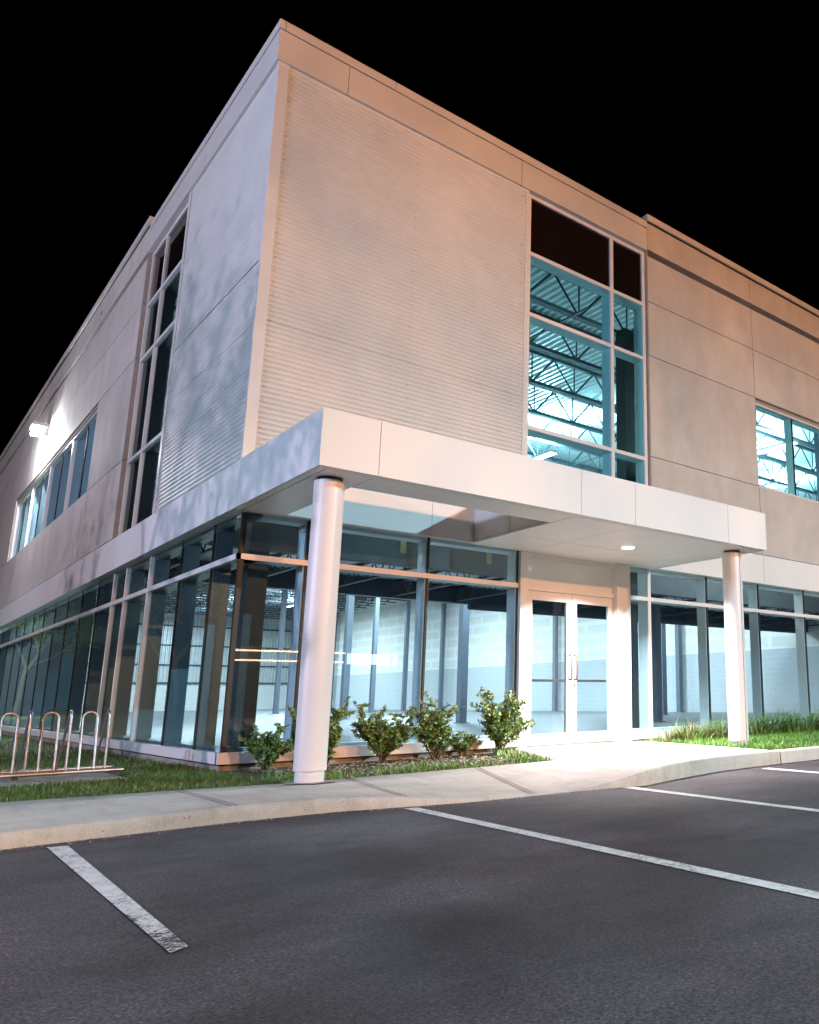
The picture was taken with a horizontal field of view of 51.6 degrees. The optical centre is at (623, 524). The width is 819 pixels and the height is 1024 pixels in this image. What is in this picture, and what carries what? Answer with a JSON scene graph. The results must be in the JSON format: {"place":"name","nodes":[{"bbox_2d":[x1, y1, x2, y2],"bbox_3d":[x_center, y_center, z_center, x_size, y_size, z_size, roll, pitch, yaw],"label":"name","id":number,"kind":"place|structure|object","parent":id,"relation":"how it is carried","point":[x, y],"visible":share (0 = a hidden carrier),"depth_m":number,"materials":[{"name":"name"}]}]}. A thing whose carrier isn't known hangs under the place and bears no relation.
{"place":"outdoors","nodes":[
{"label":"outdoors","id":0,"kind":"place"},
{"bbox_2d":[0,732,282,801],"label":"grass","id":1,"kind":"structure","parent":0,"point":[158,776],"depth_m":7.61,"materials":[{"name":"green plant"}]},
{"bbox_2d":[0,734,553,797],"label":"lawn","id":2,"kind":"structure","parent":0,"point":[255,774],"depth_m":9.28,"materials":[{"name":"plant"}]},
{"bbox_2d":[0,772,126,786],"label":"rack slab","id":3,"kind":"structure","parent":2,"relation":"on","point":[37,780],"depth_m":8.01,"materials":[{"name":"concrete"}]},
{"bbox_2d":[0,709,123,780],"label":"bike rack","id":4,"kind":"object","parent":3,"relation":"on","point":[13,774],"visible":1,"depth_m":8.07,"materials":[{"name":"silver metal"}]},
{"bbox_2d":[235,723,293,771],"bbox_3d":[-3.739,2.360,8.483,0.556,0.518,0.474,-1,-12,0],"label":"shrub","id":5,"kind":"object","parent":2,"relation":"on","point":[267,751],"visible":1,"depth_m":8.41,"materials":[{"name":"green plant"}]},
{"bbox_2d":[238,753,527,778],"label":"mulch","id":6,"kind":"object","parent":2,"relation":"on","point":[412,759],"visible":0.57,"depth_m":8.97,"materials":[{"name":"brown wood"}]},
{"bbox_2d":[287,696,354,765],"bbox_3d":[-3.349,2.294,8.862,0.699,0.780,0.527,3,-13,-17],"label":"shrub","id":7,"kind":"object","parent":6,"relation":"on","point":[336,718],"visible":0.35,"depth_m":8.81,"materials":[{"name":"green plant"}]},
{"bbox_2d":[350,700,422,762],"bbox_3d":[-2.794,2.429,9.413,0.874,0.718,0.496,8,-15,-35],"label":"shrub","id":8,"kind":"object","parent":2,"relation":"on","point":[382,738],"visible":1,"depth_m":9.30,"materials":[{"name":"green plant"}]},
{"bbox_2d":[405,691,466,759],"bbox_3d":[-2.288,2.441,9.745,0.781,0.824,0.521,11,-17,-42],"label":"shrub","id":9,"kind":"object","parent":2,"relation":"on","point":[435,733],"visible":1,"depth_m":9.71,"materials":[{"name":"green plant"}]},
{"bbox_2d":[444,733,479,756],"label":"shrub","id":10,"kind":"object","parent":2,"relation":"on","point":[467,742],"visible":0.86,"depth_m":10.13,"materials":[{"name":"green plant"}]},
{"bbox_2d":[470,686,535,753],"bbox_3d":[-1.548,2.575,10.549,0.984,0.866,0.672,11,-17,-42],"label":"shrub","id":11,"kind":"object","parent":2,"relation":"on","point":[498,727],"visible":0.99,"depth_m":10.47,"materials":[{"name":"green plant"}]},
{"bbox_2d":[0,740,779,849],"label":"sidewalk","id":12,"kind":"structure","parent":0,"point":[26,823],"depth_m":6.63,"materials":[{"name":"grey concrete"}]},
{"bbox_2d":[283,780,335,783],"bbox_3d":[-2.817,2.302,7.158,0.458,0.001,0.436,11,-17,-42],"label":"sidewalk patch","id":13,"kind":"object","parent":12,"relation":"on","point":[292,782],"visible":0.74,"depth_m":7.10,"materials":[{"name":"grey concrete"}]},
{"bbox_2d":[175,749,745,805],"bbox_3d":[-1.279,2.421,7.665,8.014,0.148,1.879,9,-16,-38],"label":"sidewalk joint","id":14,"kind":"object","parent":12,"relation":"on","point":[377,786],"visible":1,"depth_m":6.95,"materials":[{"name":"concrete"}]},
{"bbox_2d":[0,760,818,1023],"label":"parking lot","id":15,"kind":"structure","parent":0,"point":[399,915],"depth_m":3.10,"materials":[{"name":"grey asphalt"}]},
{"bbox_2d":[47,846,187,952],"bbox_3d":[-2.404,1.665,3.710,0.100,0.001,2.758,10,-16,-41],"label":"parking line","id":16,"kind":"object","parent":15,"relation":"on","point":[139,915],"visible":1,"depth_m":3.41,"materials":[{"name":"white paint"}]},
{"bbox_2d":[0,759,818,851],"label":"curb","id":17,"kind":"structure","parent":15,"relation":"on","point":[393,808],"depth_m":6.18,"materials":[{"name":"concrete"}]},
{"bbox_2d":[404,807,818,898],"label":"parking line","id":18,"kind":"object","parent":15,"relation":"on","point":[766,884],"visible":1,"depth_m":4.18,"materials":[{"name":"white paint"}]},
{"bbox_2d":[621,787,818,811],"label":"parking line","id":19,"kind":"object","parent":15,"relation":"on","point":[736,800],"depth_m":6.50,"materials":[{"name":"white paint"}]},
{"bbox_2d":[762,768,818,772],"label":"parking line","id":20,"kind":"object","parent":15,"relation":"on","point":[791,770],"visible":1,"depth_m":8.95,"materials":[{"name":"white paint"}]},
{"bbox_2d":[776,746,818,763],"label":"kerb","id":21,"kind":"structure","parent":15,"relation":"on","point":[799,754],"depth_m":10.23,"materials":[{"name":"grey concrete"}]},
{"bbox_2d":[0,0,818,455],"label":"sky","id":22,"kind":"structure","parent":0,"point":[700,118],"materials":[{"name":"black"}]},
{"bbox_2d":[643,729,818,749],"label":"grass","id":23,"kind":"structure","parent":0,"point":[784,740],"depth_m":11.73,"materials":[{"name":"green plant"}]},
{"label":"lawn","id":24,"kind":"structure","parent":0,"visible":0},
{"bbox_2d":[624,722,715,742],"bbox_3d":[0.797,3.151,12.199,1.724,0.358,1.406,11,-17,-42],"label":"grass clump","id":25,"kind":"object","parent":24,"relation":"on","point":[683,734],"visible":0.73,"depth_m":12.25,"materials":[{"name":"green plant"}]},
{"bbox_2d":[661,718,718,739],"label":"grass clump","id":26,"kind":"object","parent":24,"relation":"on","point":[697,730],"visible":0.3,"depth_m":12.69,"materials":[{"name":"green plant"}]},
{"bbox_2d":[679,718,749,738],"bbox_3d":[1.437,3.273,12.912,1.672,0.406,1.292,1,-12,-5],"label":"grass clump","id":27,"kind":"object","parent":24,"relation":"on","point":[719,731],"visible":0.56,"depth_m":12.79,"materials":[{"name":"green plant"}]},
{"bbox_2d":[699,710,759,735],"bbox_3d":[1.658,3.323,13.286,1.656,0.462,1.644,11,-17,-42],"label":"grass clump","id":28,"kind":"object","parent":24,"relation":"on","point":[720,722],"visible":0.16,"depth_m":13.29,"materials":[{"name":"green plant"}]},
{"bbox_2d":[713,716,773,736],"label":"grass clump","id":29,"kind":"object","parent":24,"relation":"on","point":[752,728],"visible":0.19,"depth_m":13.51,"materials":[{"name":"green plant"}]},
{"bbox_2d":[748,708,785,734],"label":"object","id":30,"kind":"object","parent":24,"relation":"on","point":[765,729],"visible":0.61,"depth_m":13.90,"materials":[{"name":"green plant"}]},
{"bbox_2d":[758,708,817,733],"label":"grass clump","id":31,"kind":"object","parent":24,"relation":"on","point":[787,727],"visible":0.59,"depth_m":14.23,"materials":[{"name":"green plant"}]},
{"bbox_2d":[771,707,818,731],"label":"grass clump","id":32,"kind":"object","parent":24,"relation":"on","point":[804,721],"visible":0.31,"depth_m":14.70,"materials":[{"name":"green plant"}]},
{"bbox_2d":[776,704,818,729],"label":"grass clump","id":33,"kind":"object","parent":24,"relation":"on","point":[816,718],"visible":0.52,"depth_m":15.02,"materials":[{"name":"green plant"}]},
{"label":"ground","id":34,"kind":"structure","parent":0,"visible":0},
{"bbox_2d":[0,19,818,782],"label":"office building","id":35,"kind":"structure","parent":34,"relation":"on","point":[376,389],"depth_m":12.30,"materials":[{"name":"beige concrete"}]},
{"bbox_2d":[8,403,98,560],"bbox_3d":[-14.152,-0.656,19.857,0.290,1.863,10.885,11,-17,-42],"label":"strip window","id":36,"kind":"structure","parent":35,"relation":"in","point":[64,479],"depth_m":19.12,"materials":[{"name":"glass"}]},
{"bbox_2d":[118,202,188,535],"bbox_3d":[-7.611,-2.471,13.205,0.233,5.290,2.345,11,-17,-42],"label":"strip window","id":37,"kind":"structure","parent":35,"relation":"in","point":[145,436],"depth_m":13.48,"materials":[{"name":"glass"}]},
{"bbox_2d":[526,590,572,745],"bbox_3d":[-1.086,2.081,11.692,0.836,2.184,0.164,11,-17,-42],"label":"entrance door","id":38,"kind":"structure","parent":35,"relation":"in","point":[549,738],"depth_m":11.76,"materials":[{"name":"paint"}]},
{"bbox_2d":[525,193,647,484],"bbox_3d":[-0.631,-2.534,13.264,2.630,5.290,0.233,11,-17,-42],"label":"strip window","id":39,"kind":"structure","parent":35,"relation":"in","point":[561,244],"depth_m":13.58,"materials":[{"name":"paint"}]},
{"bbox_2d":[571,595,613,742],"bbox_3d":[-0.474,2.197,12.261,0.837,2.184,0.164,11,-17,-42],"label":"entrance door","id":40,"kind":"structure","parent":35,"relation":"in","point":[590,736],"depth_m":12.28,"materials":[{"name":"paint"}]},
{"bbox_2d":[755,400,818,502],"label":"strip window","id":41,"kind":"structure","parent":35,"relation":"in","point":[789,419],"depth_m":17.07,"materials":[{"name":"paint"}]}
]}

